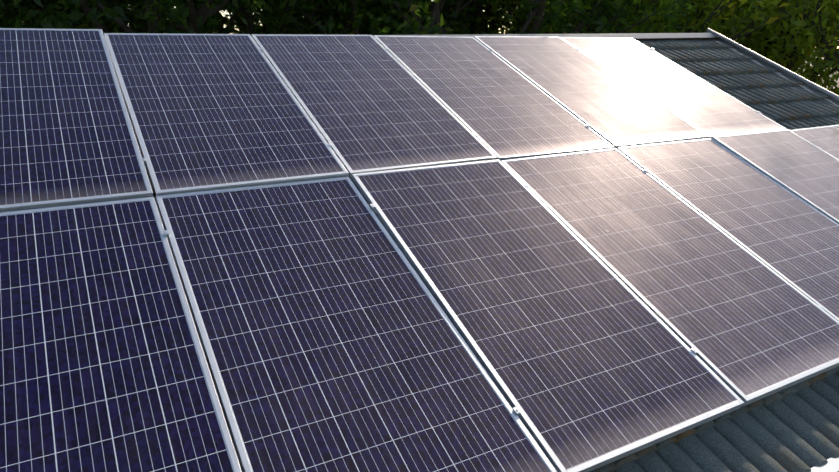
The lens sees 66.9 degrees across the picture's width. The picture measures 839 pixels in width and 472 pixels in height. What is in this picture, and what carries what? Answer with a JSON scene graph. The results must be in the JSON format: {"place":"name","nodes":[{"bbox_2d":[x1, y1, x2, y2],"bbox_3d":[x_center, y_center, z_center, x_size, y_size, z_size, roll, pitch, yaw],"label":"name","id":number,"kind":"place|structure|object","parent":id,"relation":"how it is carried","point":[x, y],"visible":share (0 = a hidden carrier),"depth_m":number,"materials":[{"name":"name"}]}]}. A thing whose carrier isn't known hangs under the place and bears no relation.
{"place":"outdoors","nodes":[
{"label":"outdoors","id":0,"kind":"place"},
{"bbox_2d":[119,39,838,471],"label":"roof tiles","id":1,"kind":"object","parent":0,"point":[793,429],"visible":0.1,"depth_m":2.80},
{"bbox_2d":[372,33,714,37],"bbox_3d":[-2.282,-1.278,4.303,13.740,0.119,0.679,-9,42,-28],"label":"roof ridge cap","id":2,"kind":"object","parent":1,"relation":"on","point":[658,35],"visible":0.15,"depth_m":6.80,"materials":[{"name":"grey metal"}]},
{"bbox_2d":[706,28,838,106],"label":"roof edge trim","id":3,"kind":"structure","parent":1,"relation":"on","point":[834,97],"depth_m":7.04,"materials":[{"name":"white metal"}]},
{"bbox_2d":[128,6,838,47],"label":"sky","id":4,"kind":"structure","parent":0,"point":[223,14],"materials":[{"name":"white"}]},
{"bbox_2d":[802,57,838,88],"bbox_3d":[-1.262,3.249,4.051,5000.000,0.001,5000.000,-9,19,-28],"label":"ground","id":5,"kind":"structure","parent":0,"point":[837,81],"depth_m":98.89,"materials":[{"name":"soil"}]},
{"bbox_2d":[0,0,137,28],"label":"tree","id":6,"kind":"object","parent":5,"relation":"on","point":[24,3],"visible":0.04,"depth_m":13.07,"materials":[{"name":"green plant"}]},
{"bbox_2d":[0,0,141,32],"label":"tree","id":7,"kind":"object","parent":5,"relation":"on","point":[113,26],"depth_m":17.28,"materials":[{"name":"green plant"}]},
{"bbox_2d":[39,8,122,32],"bbox_3d":[-13.985,-12.730,26.160,12.993,18.689,16.457,-9,19,-28],"label":"tree","id":8,"kind":"object","parent":5,"relation":"on","point":[113,23],"depth_m":25.02,"materials":[{"name":"green plant"}]},
{"bbox_2d":[0,0,316,34],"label":"tree","id":9,"kind":"object","parent":5,"relation":"on","point":[201,15],"visible":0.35,"depth_m":11.27,"materials":[{"name":"green plant"}]},
{"bbox_2d":[16,0,328,33],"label":"tree","id":10,"kind":"object","parent":5,"relation":"on","point":[141,30],"visible":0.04,"depth_m":18.82,"materials":[{"name":"green plant"}]},
{"bbox_2d":[47,0,425,34],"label":"tree","id":11,"kind":"object","parent":5,"relation":"on","point":[319,7],"visible":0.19,"depth_m":14.68,"materials":[{"name":"green plant"}]},
{"bbox_2d":[111,1,371,34],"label":"tree","id":12,"kind":"object","parent":5,"relation":"on","point":[284,26],"visible":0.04,"depth_m":23.49,"materials":[{"name":"green plant"}]},
{"bbox_2d":[253,0,517,34],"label":"tree","id":13,"kind":"object","parent":5,"relation":"on","point":[447,12],"visible":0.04,"depth_m":22.71,"materials":[{"name":"green plant"}]},
{"bbox_2d":[277,0,612,34],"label":"tree","id":14,"kind":"object","parent":5,"relation":"on","point":[482,26],"visible":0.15,"depth_m":18.33,"materials":[{"name":"green plant"}]},
{"bbox_2d":[390,0,550,33],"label":"tree","id":15,"kind":"object","parent":5,"relation":"on","point":[489,28],"visible":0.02,"depth_m":27.16,"materials":[{"name":"green plant"}]},
{"bbox_2d":[252,0,709,34],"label":"tree","id":16,"kind":"object","parent":5,"relation":"on","point":[541,12],"visible":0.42,"depth_m":14.10,"materials":[{"name":"green plant"}]},
{"bbox_2d":[485,1,692,32],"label":"tree","id":17,"kind":"object","parent":5,"relation":"on","point":[486,3],"depth_m":28.83,"materials":[{"name":"green plant"}]},
{"bbox_2d":[481,0,818,44],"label":"tree","id":18,"kind":"object","parent":5,"relation":"on","point":[716,12],"visible":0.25,"depth_m":15.96,"materials":[{"name":"green plant"}]},
{"bbox_2d":[494,0,818,62],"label":"tree","id":19,"kind":"object","parent":5,"relation":"on","point":[746,7],"visible":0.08,"depth_m":19.06,"materials":[{"name":"green plant"}]},
{"bbox_2d":[657,0,838,94],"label":"tree","id":20,"kind":"object","parent":5,"relation":"on","point":[812,78],"visible":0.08,"depth_m":20.16,"materials":[{"name":"green plant"}]},
{"bbox_2d":[661,3,838,85],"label":"tree","id":21,"kind":"object","parent":5,"relation":"on","point":[814,56],"visible":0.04,"depth_m":23.73,"materials":[{"name":"green plant"}]},
{"bbox_2d":[747,0,838,92],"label":"tree","id":22,"kind":"object","parent":5,"relation":"on","point":[823,38],"visible":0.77,"depth_m":15.59,"materials":[{"name":"green plant"}]},
{"bbox_2d":[809,457,838,471],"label":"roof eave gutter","id":23,"kind":"object","parent":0,"point":[832,465],"depth_m":2.57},
{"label":"house walls","id":24,"kind":"object","parent":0,"visible":0},
{"bbox_2d":[634,37,835,451],"bbox_3d":[-2.506,0.281,4.901,13.991,3.357,7.571,-9,42,-28],"label":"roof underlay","id":25,"kind":"object","parent":24,"relation":"on","point":[654,39],"visible":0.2,"depth_m":7.17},
{"bbox_2d":[0,28,152,211],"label":"solar panel","id":26,"kind":"object","parent":25,"relation":"on","point":[67,136],"visible":0.88,"depth_m":3.33,"materials":[{"name":"glass"}]},
{"bbox_2d":[0,197,241,471],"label":"solar panel","id":27,"kind":"object","parent":25,"relation":"on","point":[103,366],"visible":1,"depth_m":2.27,"materials":[{"name":"glass"}]},
{"bbox_2d":[104,33,348,195],"bbox_3d":[-1.273,-0.849,3.928,0.998,0.040,1.956,-9,42,-28],"label":"solar panel","id":28,"kind":"object","parent":25,"relation":"on","point":[207,112],"visible":0.85,"depth_m":3.74,"materials":[{"name":"glass"}]},
{"bbox_2d":[156,177,556,471],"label":"solar panel","id":29,"kind":"object","parent":25,"relation":"on","point":[331,339],"visible":1,"depth_m":2.52,"materials":[{"name":"glass"}]},
{"bbox_2d":[251,34,496,178],"bbox_3d":[-0.395,-0.993,4.405,0.998,0.041,1.956,-9,42,-28],"label":"solar panel","id":30,"kind":"object","parent":25,"relation":"on","point":[369,103],"visible":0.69,"depth_m":4.24,"materials":[{"name":"glass"}]},
{"bbox_2d":[373,35,613,160],"bbox_3d":[0.491,-1.131,4.885,0.998,0.040,1.956,-9,42,-28],"label":"solar panel","id":31,"kind":"object","parent":25,"relation":"on","point":[500,107],"visible":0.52,"depth_m":4.74,"materials":[{"name":"glass"}]},
{"bbox_2d":[351,159,743,471],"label":"solar panel","id":32,"kind":"object","parent":25,"relation":"on","point":[589,360],"visible":0.96,"depth_m":2.89,"materials":[{"name":"glass"}]},
{"bbox_2d":[474,36,708,147],"bbox_3d":[1.369,-1.277,5.362,0.998,0.042,1.956,-9,42,-28],"label":"solar panel","id":33,"kind":"object","parent":25,"relation":"on","point":[612,108],"visible":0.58,"depth_m":5.22,"materials":[{"name":"glass"}]},
{"bbox_2d":[501,148,838,406],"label":"solar panel","id":34,"kind":"object","parent":25,"relation":"on","point":[748,326],"visible":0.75,"depth_m":3.40,"materials":[{"name":"glass"}]},
{"bbox_2d":[560,37,785,137],"bbox_3d":[2.250,-1.417,5.839,0.998,0.040,1.956,-9,42,-28],"label":"solar panel","id":35,"kind":"object","parent":25,"relation":"on","point":[705,107],"visible":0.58,"depth_m":5.72,"materials":[{"name":"glass"}]},
{"bbox_2d":[617,138,838,320],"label":"solar panel","id":36,"kind":"object","parent":25,"relation":"on","point":[792,239],"visible":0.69,"depth_m":4.13,"materials":[{"name":"glass"}]},
{"bbox_2d":[711,129,838,223],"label":"solar panel","id":37,"kind":"object","parent":25,"relation":"on","point":[803,169],"visible":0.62,"depth_m":4.83,"materials":[{"name":"glass"}]},
{"bbox_2d":[790,125,838,159],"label":"solar panel","id":38,"kind":"object","parent":25,"relation":"on","point":[825,138],"visible":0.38,"depth_m":5.44,"materials":[{"name":"glass"}]},
{"label":"rail","id":39,"kind":"object","parent":25,"relation":"on","visible":0},
{"bbox_2d":[513,305,824,416],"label":"clamps","id":40,"kind":"object","parent":39,"relation":"on","point":[517,410],"visible":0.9,"depth_m":2.42,"materials":[{"name":"metal"}]},
{"bbox_3d":[0.631,-0.253,3.823,8.206,0.038,0.040,-9,42,-28],"label":"rail","id":41,"kind":"object","parent":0,"visible":0},
{"bbox_2d":[164,147,820,241],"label":"clamps","id":42,"kind":"object","parent":41,"relation":"on","point":[168,232],"visible":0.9,"depth_m":3.30,"materials":[{"name":"metal"}]},
{"bbox_3d":[-0.088,-0.554,3.987,7.194,0.038,0.040,-9,42,-28],"label":"rail","id":43,"kind":"object","parent":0,"visible":0},
{"bbox_2d":[141,111,760,167],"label":"clamps","id":44,"kind":"object","parent":43,"relation":"on","point":[144,160],"visible":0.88,"depth_m":3.70,"materials":[{"name":"metal"}]},
{"label":"rail","id":45,"kind":"object","parent":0,"visible":0},
{"bbox_2d":[108,48,653,53],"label":"clamps","id":46,"kind":"object","parent":45,"relation":"on","point":[263,49],"visible":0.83,"depth_m":5.07,"materials":[{"name":"metal"}]}
]}

